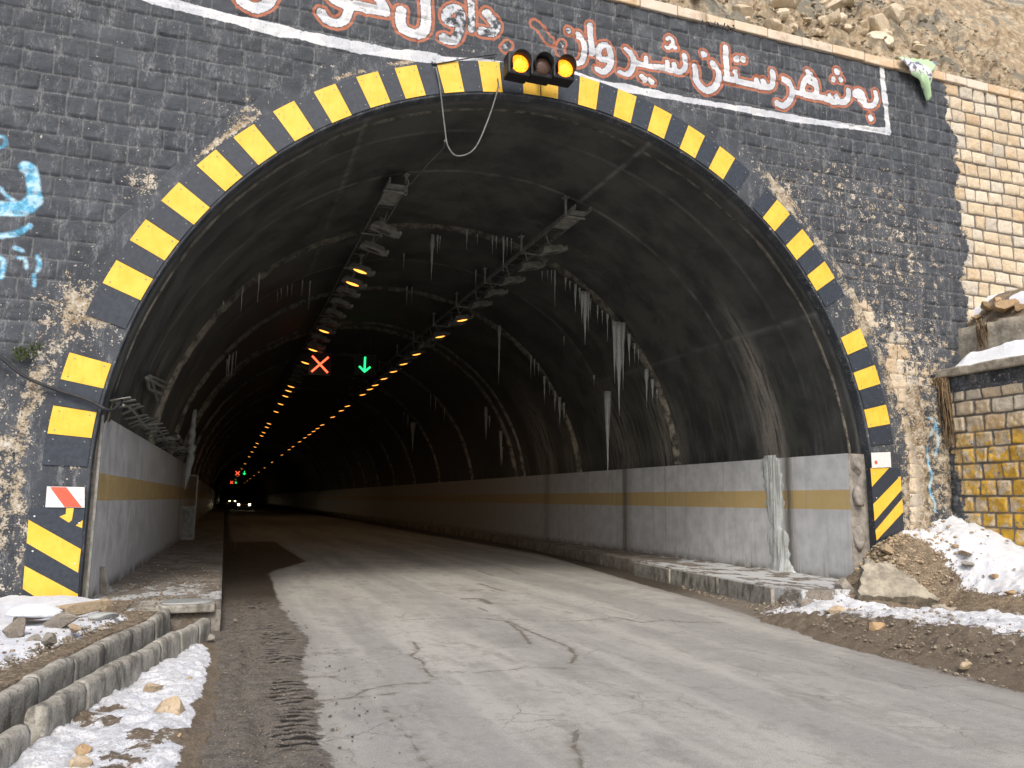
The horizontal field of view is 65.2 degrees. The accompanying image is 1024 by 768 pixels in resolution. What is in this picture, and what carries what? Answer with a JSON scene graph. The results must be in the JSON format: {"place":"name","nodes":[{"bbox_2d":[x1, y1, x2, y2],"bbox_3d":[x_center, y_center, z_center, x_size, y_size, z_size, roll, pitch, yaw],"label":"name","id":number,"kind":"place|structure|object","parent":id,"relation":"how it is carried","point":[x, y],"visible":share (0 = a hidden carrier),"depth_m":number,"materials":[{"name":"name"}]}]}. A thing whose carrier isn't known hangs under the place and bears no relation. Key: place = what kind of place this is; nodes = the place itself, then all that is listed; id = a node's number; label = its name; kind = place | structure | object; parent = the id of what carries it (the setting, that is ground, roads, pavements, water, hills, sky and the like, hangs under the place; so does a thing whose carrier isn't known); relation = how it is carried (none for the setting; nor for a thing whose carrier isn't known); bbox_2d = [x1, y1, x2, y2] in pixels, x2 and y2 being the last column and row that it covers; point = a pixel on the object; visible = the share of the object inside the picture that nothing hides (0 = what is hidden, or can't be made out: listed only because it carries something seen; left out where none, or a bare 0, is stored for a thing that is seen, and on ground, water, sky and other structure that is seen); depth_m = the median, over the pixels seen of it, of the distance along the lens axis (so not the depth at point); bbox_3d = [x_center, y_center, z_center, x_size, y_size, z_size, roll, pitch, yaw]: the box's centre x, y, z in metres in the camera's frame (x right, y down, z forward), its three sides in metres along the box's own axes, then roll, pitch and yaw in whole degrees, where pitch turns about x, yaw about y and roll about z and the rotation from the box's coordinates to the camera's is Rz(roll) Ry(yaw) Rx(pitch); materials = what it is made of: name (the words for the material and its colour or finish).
{"place":"outdoors","nodes":[
{"label":"outdoors","id":0,"kind":"place"},
{"bbox_2d":[0,595,220,767],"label":"roadside bank","id":1,"kind":"structure","parent":0,"point":[128,727],"depth_m":5.86,"materials":[{"name":"snow"}]},
{"bbox_2d":[2,617,25,637],"bbox_3d":[-4.398,2.165,7.083,0.193,0.164,0.214,-14,9,2],"label":"rock","id":2,"kind":"object","parent":1,"relation":"on","point":[15,628],"visible":0.98,"depth_m":7.01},
{"bbox_2d":[5,604,64,621],"bbox_3d":[-4.650,2.220,7.779,0.542,0.161,0.491,-10,-10,20],"label":"snow patch","id":3,"kind":"object","parent":1,"relation":"on","point":[34,611],"visible":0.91,"depth_m":7.63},
{"bbox_2d":[42,612,79,628],"bbox_3d":[-4.235,2.233,7.534,0.412,0.158,0.185,-16,-12,4],"label":"rock","id":4,"kind":"object","parent":1,"relation":"on","point":[61,620],"visible":0.91,"depth_m":7.46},
{"bbox_2d":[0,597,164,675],"bbox_3d":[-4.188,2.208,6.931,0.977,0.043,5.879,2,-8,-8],"label":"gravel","id":5,"kind":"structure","parent":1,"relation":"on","point":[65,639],"depth_m":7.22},
{"bbox_2d":[55,598,110,615],"bbox_3d":[-4.493,2.320,8.278,0.638,0.150,0.187,-10,-14,-22],"label":"rock","id":6,"kind":"object","parent":1,"relation":"on","point":[80,608],"visible":0.67,"depth_m":8.26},
{"bbox_2d":[154,696,184,715],"bbox_3d":[-2.435,2.330,5.679,0.219,0.206,0.176,-7,-2,-18],"label":"rock","id":7,"kind":"object","parent":1,"relation":"on","point":[174,705],"visible":0.7,"depth_m":5.66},
{"bbox_2d":[92,500,224,631],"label":"walkway","id":8,"kind":"structure","parent":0,"point":[207,542],"depth_m":13.67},
{"bbox_2d":[82,415,185,597],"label":"tunnel side wall","id":9,"kind":"structure","parent":8,"relation":"on","point":[136,505],"depth_m":12.95,"materials":[{"name":"paint"}]},
{"bbox_2d":[180,475,198,539],"bbox_3d":[-10.263,3.897,25.341,0.500,2.018,0.512,4,-9,-19],"label":"roadside cabinet","id":10,"kind":"object","parent":8,"relation":"on","point":[188,522],"visible":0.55,"depth_m":25.06,"materials":[{"name":"metal"}]},
{"bbox_2d":[183,474,221,521],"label":"tunnel side wall","id":11,"kind":"structure","parent":8,"relation":"on","point":[208,498],"depth_m":46.35,"materials":[{"name":"paint"}]},
{"bbox_2d":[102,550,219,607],"bbox_3d":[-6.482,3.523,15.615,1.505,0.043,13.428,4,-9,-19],"label":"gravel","id":12,"kind":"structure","parent":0,"point":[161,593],"depth_m":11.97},
{"bbox_2d":[202,606,400,767],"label":"gravel","id":13,"kind":"structure","parent":0,"point":[270,738],"depth_m":6.37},
{"bbox_2d":[251,501,858,605],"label":"walkway","id":14,"kind":"structure","parent":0,"point":[791,586],"depth_m":18.55,"materials":[{"name":"concrete"}]},
{"bbox_2d":[246,453,869,578],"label":"tunnel side wall","id":15,"kind":"structure","parent":14,"relation":"on","point":[714,512],"depth_m":19.87,"materials":[{"name":"paint"}]},
{"bbox_2d":[761,455,795,572],"bbox_3d":[5.244,2.552,15.831,0.080,2.300,1.060,4,-9,-19],"label":"ice flow","id":16,"kind":"object","parent":15,"relation":"attached to","point":[777,537],"visible":0.99,"depth_m":15.88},
{"bbox_2d":[197,501,1023,767],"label":"road","id":17,"kind":"structure","parent":0,"point":[475,653],"depth_m":7.50,"materials":[{"name":"asphalt"}]},
{"bbox_2d":[634,562,670,583],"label":"kerb slab","id":18,"kind":"structure","parent":17,"relation":"on","point":[656,573],"depth_m":16.79,"materials":[{"name":"concrete"}]},
{"bbox_2d":[671,569,719,593],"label":"kerb slab","id":19,"kind":"structure","parent":17,"relation":"on","point":[700,582],"depth_m":15.06,"materials":[{"name":"concrete"}]},
{"bbox_2d":[718,578,774,605],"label":"kerb slab","id":20,"kind":"structure","parent":17,"relation":"on","point":[754,593],"depth_m":13.33,"materials":[{"name":"concrete"}]},
{"bbox_2d":[659,0,1023,92],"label":"hillside","id":21,"kind":"structure","parent":0,"point":[998,25],"depth_m":19.23,"materials":[{"name":"soil"}]},
{"bbox_2d":[656,0,1023,89],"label":"scree","id":22,"kind":"structure","parent":21,"relation":"on","point":[817,15],"depth_m":18.32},
{"bbox_2d":[868,13,889,31],"bbox_3d":[8.273,-8.078,18.100,0.772,0.485,0.346,8,-11,-41],"label":"slope rock","id":23,"kind":"object","parent":21,"relation":"on","point":[879,22],"visible":0.69,"depth_m":17.89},
{"bbox_2d":[883,3,904,24],"bbox_3d":[8.825,-8.501,18.536,0.526,0.291,0.518,17,-32,-7],"label":"slope rock","id":24,"kind":"object","parent":21,"relation":"on","point":[895,12],"visible":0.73,"depth_m":18.39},
{"bbox_2d":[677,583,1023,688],"bbox_3d":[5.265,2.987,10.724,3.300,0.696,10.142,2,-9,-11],"label":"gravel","id":25,"kind":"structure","parent":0,"point":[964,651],"depth_m":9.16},
{"bbox_2d":[752,515,1023,691],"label":"roadside bank","id":26,"kind":"structure","parent":0,"point":[1001,557],"depth_m":10.65,"materials":[{"name":"soil"}]},
{"bbox_2d":[856,558,940,606],"bbox_3d":[5.946,3.220,12.680,1.295,0.861,0.918,1,-8,1],"label":"concrete chunk","id":27,"kind":"object","parent":26,"relation":"on","point":[886,581],"visible":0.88,"depth_m":12.45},
{"bbox_2d":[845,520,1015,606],"bbox_3d":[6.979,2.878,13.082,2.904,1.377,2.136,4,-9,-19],"label":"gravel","id":28,"kind":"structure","parent":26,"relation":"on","point":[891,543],"depth_m":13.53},
{"bbox_2d":[935,355,1023,545],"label":"wing wall","id":29,"kind":"structure","parent":26,"relation":"on","point":[986,461],"depth_m":13.90,"materials":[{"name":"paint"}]},
{"bbox_2d":[955,340,1023,366],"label":"snow drift","id":30,"kind":"object","parent":29,"relation":"on","point":[1011,349],"visible":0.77,"depth_m":14.12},
{"bbox_2d":[958,315,1023,375],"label":"wall","id":31,"kind":"structure","parent":29,"relation":"on","point":[1004,330],"depth_m":14.57,"materials":[{"name":"beige concrete"}]},
{"bbox_2d":[967,287,1023,326],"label":"snow","id":32,"kind":"structure","parent":0,"point":[992,315],"depth_m":15.04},
{"bbox_3d":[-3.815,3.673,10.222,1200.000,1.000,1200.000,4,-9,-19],"label":"ground","id":33,"kind":"structure","parent":0,"visible":0},
{"bbox_2d":[0,599,215,767],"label":"drain channel","id":34,"kind":"object","parent":33,"relation":"on","point":[45,701],"visible":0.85,"depth_m":6.22,"materials":[{"name":"concrete"}]},
{"bbox_2d":[102,99,862,500],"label":"tunnel","id":35,"kind":"structure","parent":33,"relation":"on","point":[684,271],"depth_m":18.39,"materials":[{"name":"concrete"}]},
{"bbox_2d":[110,396,194,458],"bbox_3d":[-7.613,1.262,17.562,0.528,0.310,15.215,4,-9,-18],"label":"cable ladder","id":36,"kind":"object","parent":35,"relation":"attached to","point":[141,424],"visible":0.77,"depth_m":14.03,"materials":[{"name":"metal"}]},
{"bbox_2d":[184,409,196,489],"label":"ice column","id":37,"kind":"structure","parent":35,"relation":"attached to","point":[190,457],"depth_m":22.04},
{"bbox_2d":[308,334,330,375],"bbox_3d":[-7.209,-1.120,30.096,0.810,1.590,0.135,4,-9,-19],"label":"lane signal","id":38,"kind":"object","parent":35,"relation":"hanging from","point":[319,364],"visible":0.95,"depth_m":30.00,"materials":[{"name":"black plastic"}]},
{"bbox_2d":[259,172,409,430],"bbox_3d":[-12.024,0.093,42.514,0.490,0.450,59.600,4,-9,-19],"label":"cable tray","id":39,"kind":"object","parent":35,"relation":"attached to","point":[391,194],"visible":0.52,"depth_m":17.49,"materials":[{"name":"metal"}]},
{"bbox_2d":[359,231,388,256],"bbox_3d":[-2.966,-3.099,17.512,0.629,0.470,0.328,18,-13,-17],"label":"tunnel lamp","id":40,"kind":"object","parent":39,"relation":"attached to","point":[373,247],"visible":0.98,"depth_m":17.39,"materials":[{"name":"metal"}]},
{"bbox_2d":[369,211,401,238],"bbox_3d":[-2.524,-3.274,16.281,0.629,0.470,0.328,18,-13,-17],"label":"tunnel lamp","id":41,"kind":"object","parent":39,"relation":"hanging from","point":[383,227],"visible":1,"depth_m":16.16,"materials":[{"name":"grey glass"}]},
{"bbox_2d":[354,332,375,375],"bbox_3d":[-5.632,-1.161,30.668,0.810,1.675,0.135,4,-9,-19],"label":"lane signal","id":42,"kind":"object","parent":35,"relation":"hanging from","point":[364,364],"visible":1,"depth_m":30.57,"materials":[{"name":"black plastic"}]},
{"bbox_2d":[302,194,590,433],"bbox_3d":[-8.585,0.301,43.719,0.490,0.484,59.600,4,-9,-19],"label":"cable tray","id":43,"kind":"object","parent":35,"relation":"attached to","point":[568,219],"visible":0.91,"depth_m":21.12,"materials":[{"name":"metal"}]},
{"bbox_2d":[603,391,611,472],"bbox_3d":[2.568,1.388,21.491,0.224,2.398,0.224,8,-11,-41],"label":"icicle","id":44,"kind":"object","parent":35,"relation":"hanging from","point":[607,400],"visible":1,"depth_m":21.51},
{"bbox_2d":[616,322,621,410],"bbox_3d":[2.624,-0.366,19.622,0.176,2.341,0.176,0,-8,3],"label":"icicle","id":45,"kind":"object","parent":35,"relation":"hanging from","point":[619,349],"visible":1,"depth_m":19.61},
{"bbox_2d":[0,0,1023,596],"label":"portal wall","id":46,"kind":"structure","parent":33,"relation":"on","point":[892,190],"depth_m":13.00,"materials":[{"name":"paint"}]},
{"bbox_2d":[22,508,84,596],"bbox_3d":[-5.566,2.123,9.706,0.611,1.229,0.024,4,-9,-19],"label":"hazard sign","id":47,"kind":"object","parent":46,"relation":"attached to","point":[53,552],"visible":0.79,"depth_m":9.72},
{"bbox_2d":[45,486,84,507],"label":"warning plate","id":48,"kind":"object","parent":46,"relation":"attached to","point":[73,497],"visible":1,"depth_m":9.82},
{"bbox_2d":[42,434,90,466],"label":"dark plate","id":49,"kind":"object","parent":46,"relation":"attached to","point":[62,450],"visible":1,"depth_m":9.92,"materials":[{"name":"metal"}]},
{"bbox_2d":[48,405,96,437],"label":"yellow plate","id":50,"kind":"object","parent":46,"relation":"attached to","point":[71,422],"visible":1,"depth_m":9.98,"materials":[{"name":"metal"}]},
{"bbox_2d":[0,355,146,419],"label":"cable","id":51,"kind":"object","parent":46,"relation":"attached to","point":[20,373],"visible":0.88,"depth_m":9.94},
{"bbox_2d":[53,379,102,411],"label":"dark plate","id":52,"kind":"object","parent":46,"relation":"attached to","point":[86,391],"visible":0.99,"depth_m":10.04,"materials":[{"name":"metal"}]},
{"bbox_2d":[61,353,110,387],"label":"yellow plate","id":53,"kind":"object","parent":46,"relation":"attached to","point":[84,370],"visible":1,"depth_m":10.11,"materials":[{"name":"metal"}]},
{"bbox_2d":[86,283,139,328],"bbox_3d":[-5.145,-1.008,10.317,0.617,0.577,0.010,4,-9,-19],"label":"dark plate","id":54,"kind":"object","parent":46,"relation":"attached to","point":[109,304],"visible":1,"depth_m":10.32,"materials":[{"name":"metal"}]},
{"bbox_2d":[103,260,152,299],"bbox_3d":[-5.001,-1.355,10.422,0.589,0.506,0.010,4,-9,-19],"label":"yellow plate","id":55,"kind":"object","parent":46,"relation":"attached to","point":[124,278],"visible":1,"depth_m":10.42,"materials":[{"name":"metal"}]},
{"bbox_2d":[116,240,163,277],"bbox_3d":[-4.875,-1.639,10.500,0.578,0.483,0.010,4,-9,-19],"label":"dark plate","id":56,"kind":"object","parent":46,"relation":"attached to","point":[139,258],"visible":1,"depth_m":10.50,"materials":[{"name":"metal"}]},
{"bbox_2d":[130,220,178,259],"bbox_3d":[-4.730,-1.910,10.594,0.594,0.534,0.010,4,-9,-19],"label":"yellow plate","id":57,"kind":"object","parent":46,"relation":"attached to","point":[154,239],"visible":1,"depth_m":10.59,"materials":[{"name":"metal"}]},
{"bbox_2d":[146,201,192,240],"bbox_3d":[-4.572,-2.181,10.685,0.585,0.522,0.010,4,-9,-19],"label":"dark plate","id":58,"kind":"object","parent":46,"relation":"attached to","point":[168,220],"visible":1,"depth_m":10.69,"materials":[{"name":"metal"}]},
{"bbox_2d":[161,183,209,223],"bbox_3d":[-4.400,-2.437,10.791,0.610,0.567,0.010,4,-9,-19],"label":"yellow plate","id":59,"kind":"object","parent":46,"relation":"attached to","point":[184,202],"visible":1,"depth_m":10.79,"materials":[{"name":"metal"}]},
{"bbox_2d":[180,166,224,206],"bbox_3d":[-4.214,-2.692,10.894,0.588,0.555,0.010,4,-9,-19],"label":"dark plate","id":60,"kind":"object","parent":46,"relation":"attached to","point":[202,185],"visible":1,"depth_m":10.89,"materials":[{"name":"metal"}]},
{"bbox_2d":[197,150,242,190],"bbox_3d":[-4.015,-2.939,10.995,0.598,0.581,0.010,4,-9,-19],"label":"yellow plate","id":61,"kind":"object","parent":46,"relation":"attached to","point":[220,170],"visible":1,"depth_m":11.00,"materials":[{"name":"metal"}]},
{"bbox_2d":[216,137,257,175],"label":"dark plate","id":62,"kind":"object","parent":46,"relation":"attached to","point":[236,156],"visible":1,"depth_m":11.10,"materials":[{"name":"metal"}]},
{"bbox_2d":[233,124,276,164],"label":"yellow plate","id":63,"kind":"object","parent":46,"relation":"attached to","point":[254,143],"visible":1,"depth_m":11.21,"materials":[{"name":"metal"}]},
{"bbox_2d":[254,112,294,151],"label":"dark plate","id":64,"kind":"object","parent":46,"relation":"attached to","point":[273,131],"visible":1,"depth_m":11.32,"materials":[{"name":"metal"}]},
{"bbox_2d":[273,101,313,140],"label":"yellow plate","id":65,"kind":"object","parent":46,"relation":"attached to","point":[293,120],"visible":1,"depth_m":11.44,"materials":[{"name":"metal"}]},
{"bbox_2d":[295,93,331,130],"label":"dark plate","id":66,"kind":"object","parent":46,"relation":"attached to","point":[313,111],"visible":1,"depth_m":11.55,"materials":[{"name":"metal"}]},
{"bbox_2d":[314,84,351,122],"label":"yellow plate","id":67,"kind":"object","parent":46,"relation":"attached to","point":[332,102],"visible":1,"depth_m":11.67,"materials":[{"name":"metal"}]},
{"bbox_2d":[336,77,369,113],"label":"dark plate","id":68,"kind":"object","parent":46,"relation":"attached to","point":[352,93],"visible":1,"depth_m":11.79,"materials":[{"name":"metal"}]},
{"bbox_2d":[356,71,389,107],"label":"yellow plate","id":69,"kind":"object","parent":46,"relation":"attached to","point":[373,89],"visible":1,"depth_m":11.91,"materials":[{"name":"metal"}]},
{"bbox_2d":[379,68,404,102],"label":"dark plate","id":70,"kind":"object","parent":46,"relation":"attached to","point":[391,83],"visible":1,"depth_m":12.02,"materials":[{"name":"metal"}]},
{"bbox_2d":[395,65,425,98],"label":"yellow plate","id":71,"kind":"object","parent":46,"relation":"attached to","point":[409,78],"visible":1,"depth_m":12.12,"materials":[{"name":"metal"}]},
{"bbox_2d":[417,62,443,95],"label":"dark plate","id":72,"kind":"object","parent":46,"relation":"attached to","point":[428,76],"visible":1,"depth_m":12.24,"materials":[{"name":"metal"}]},
{"bbox_2d":[437,61,463,92],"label":"yellow plate","id":73,"kind":"object","parent":46,"relation":"attached to","point":[450,76],"visible":1,"depth_m":12.35,"materials":[{"name":"metal"}]},
{"bbox_2d":[435,67,498,156],"bbox_3d":[-0.703,-4.141,12.312,1.017,1.373,0.101,3,-9,-15],"label":"cable","id":74,"kind":"object","parent":46,"relation":"attached to","point":[444,119],"visible":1,"depth_m":12.23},
{"bbox_2d":[458,61,482,91],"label":"dark plate","id":75,"kind":"object","parent":46,"relation":"attached to","point":[470,75],"visible":1,"depth_m":12.47,"materials":[{"name":"metal"}]},
{"bbox_2d":[478,61,502,91],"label":"yellow plate","id":76,"kind":"object","parent":46,"relation":"attached to","point":[490,73],"visible":1,"depth_m":12.59,"materials":[{"name":"metal"}]},
{"bbox_2d":[503,49,576,87],"bbox_3d":[0.397,-4.883,12.520,1.123,0.476,0.780,4,-9,-19],"label":"traffic light","id":77,"kind":"object","parent":46,"relation":"attached to","point":[543,68],"visible":1,"depth_m":12.28,"materials":[{"name":"black plastic"}]},
{"bbox_2d":[558,74,579,103],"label":"dark plate","id":78,"kind":"object","parent":46,"relation":"attached to","point":[570,93],"visible":0.65,"depth_m":13.04,"materials":[{"name":"metal"}]},
{"bbox_2d":[578,76,598,109],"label":"yellow plate","id":79,"kind":"object","parent":46,"relation":"attached to","point":[588,92],"visible":1,"depth_m":13.15,"materials":[{"name":"metal"}]},
{"bbox_2d":[596,82,617,114],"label":"dark plate","id":80,"kind":"object","parent":46,"relation":"attached to","point":[607,96],"visible":1,"depth_m":13.25,"materials":[{"name":"metal"}]},
{"bbox_2d":[613,89,635,122],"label":"yellow plate","id":81,"kind":"object","parent":46,"relation":"attached to","point":[624,105],"visible":1,"depth_m":13.36,"materials":[{"name":"metal"}]},
{"bbox_2d":[631,97,653,129],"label":"dark plate","id":82,"kind":"object","parent":46,"relation":"attached to","point":[642,114],"visible":1,"depth_m":13.46,"materials":[{"name":"metal"}]},
{"bbox_2d":[648,105,671,138],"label":"yellow plate","id":83,"kind":"object","parent":46,"relation":"attached to","point":[659,121],"visible":1,"depth_m":13.55,"materials":[{"name":"metal"}]},
{"bbox_2d":[664,115,688,147],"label":"dark plate","id":84,"kind":"object","parent":46,"relation":"attached to","point":[676,131],"visible":1,"depth_m":13.63,"materials":[{"name":"metal"}]},
{"bbox_2d":[680,125,704,157],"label":"yellow plate","id":85,"kind":"object","parent":46,"relation":"attached to","point":[693,138],"visible":1,"depth_m":13.72,"materials":[{"name":"metal"}]},
{"bbox_2d":[695,136,718,167],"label":"dark plate","id":86,"kind":"object","parent":46,"relation":"attached to","point":[707,151],"visible":1,"depth_m":13.80,"materials":[{"name":"metal"}]},
{"bbox_2d":[709,147,734,178],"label":"yellow plate","id":87,"kind":"object","parent":46,"relation":"attached to","point":[722,162],"visible":1,"depth_m":13.88,"materials":[{"name":"metal"}]},
{"bbox_2d":[723,159,749,190],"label":"dark plate","id":88,"kind":"object","parent":46,"relation":"attached to","point":[736,175],"visible":1,"depth_m":13.94,"materials":[{"name":"metal"}]},
{"bbox_2d":[753,188,776,216],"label":"dark plate","id":89,"kind":"object","parent":46,"relation":"attached to","point":[767,199],"visible":1,"depth_m":14.08,"materials":[{"name":"metal"}]},
{"bbox_2d":[763,200,789,230],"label":"yellow plate","id":90,"kind":"object","parent":46,"relation":"attached to","point":[777,214],"visible":1,"depth_m":14.12,"materials":[{"name":"metal"}]},
{"bbox_2d":[775,214,801,244],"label":"dark plate","id":91,"kind":"object","parent":46,"relation":"attached to","point":[788,229],"visible":1,"depth_m":14.17,"materials":[{"name":"metal"}]},
{"bbox_2d":[786,229,813,259],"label":"yellow plate","id":92,"kind":"object","parent":46,"relation":"attached to","point":[799,244],"visible":1,"depth_m":14.21,"materials":[{"name":"metal"}]},
{"bbox_2d":[797,245,823,274],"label":"dark plate","id":93,"kind":"object","parent":46,"relation":"attached to","point":[811,259],"visible":1,"depth_m":14.24,"materials":[{"name":"metal"}]},
{"bbox_2d":[807,261,834,290],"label":"yellow plate","id":94,"kind":"object","parent":46,"relation":"attached to","point":[820,276],"visible":1,"depth_m":14.28,"materials":[{"name":"metal"}]},
{"bbox_2d":[817,278,843,306],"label":"dark plate","id":95,"kind":"object","parent":46,"relation":"attached to","point":[830,292],"visible":1,"depth_m":14.30,"materials":[{"name":"metal"}]},
{"bbox_2d":[841,328,866,353],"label":"yellow plate","id":96,"kind":"object","parent":46,"relation":"attached to","point":[853,341],"visible":1,"depth_m":14.33,"materials":[{"name":"metal"}]},
{"bbox_2d":[847,346,873,371],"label":"dark plate","id":97,"kind":"object","parent":46,"relation":"attached to","point":[860,359],"visible":1,"depth_m":14.33,"materials":[{"name":"metal"}]},
{"bbox_2d":[854,365,879,389],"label":"yellow plate","id":98,"kind":"object","parent":46,"relation":"attached to","point":[866,377],"visible":1,"depth_m":14.32,"materials":[{"name":"metal"}]},
{"bbox_2d":[859,384,885,408],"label":"dark plate","id":99,"kind":"object","parent":46,"relation":"attached to","point":[872,396],"visible":1,"depth_m":14.30,"materials":[{"name":"metal"}]},
{"bbox_2d":[864,405,889,427],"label":"yellow plate","id":100,"kind":"object","parent":46,"relation":"attached to","point":[877,416],"visible":1,"depth_m":14.29,"materials":[{"name":"metal"}]},
{"bbox_2d":[868,424,892,445],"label":"dark plate","id":101,"kind":"object","parent":46,"relation":"attached to","point":[880,435],"visible":1,"depth_m":14.26,"materials":[{"name":"metal"}]},
{"bbox_2d":[871,452,890,467],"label":"warning plate","id":102,"kind":"object","parent":46,"relation":"attached to","point":[880,459],"visible":1,"depth_m":14.13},
{"bbox_2d":[870,468,903,540],"bbox_3d":[6.608,2.110,14.079,0.678,1.275,0.024,4,-9,-19],"label":"hazard sign","id":103,"kind":"object","parent":46,"relation":"attached to","point":[886,488],"visible":1,"depth_m":14.08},
{"bbox_2d":[898,56,938,100],"bbox_3d":[8.094,-6.043,15.735,1.227,0.986,0.214,5,-9,-26],"label":"torn banner","id":104,"kind":"object","parent":46,"relation":"attached to","point":[921,69],"visible":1,"depth_m":15.65,"materials":[{"name":"fabric"}]},
{"bbox_2d":[931,376,955,454],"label":"dry roots","id":105,"kind":"object","parent":46,"relation":"attached to","point":[942,384],"visible":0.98,"depth_m":14.62,"materials":[{"name":"brown plant"}]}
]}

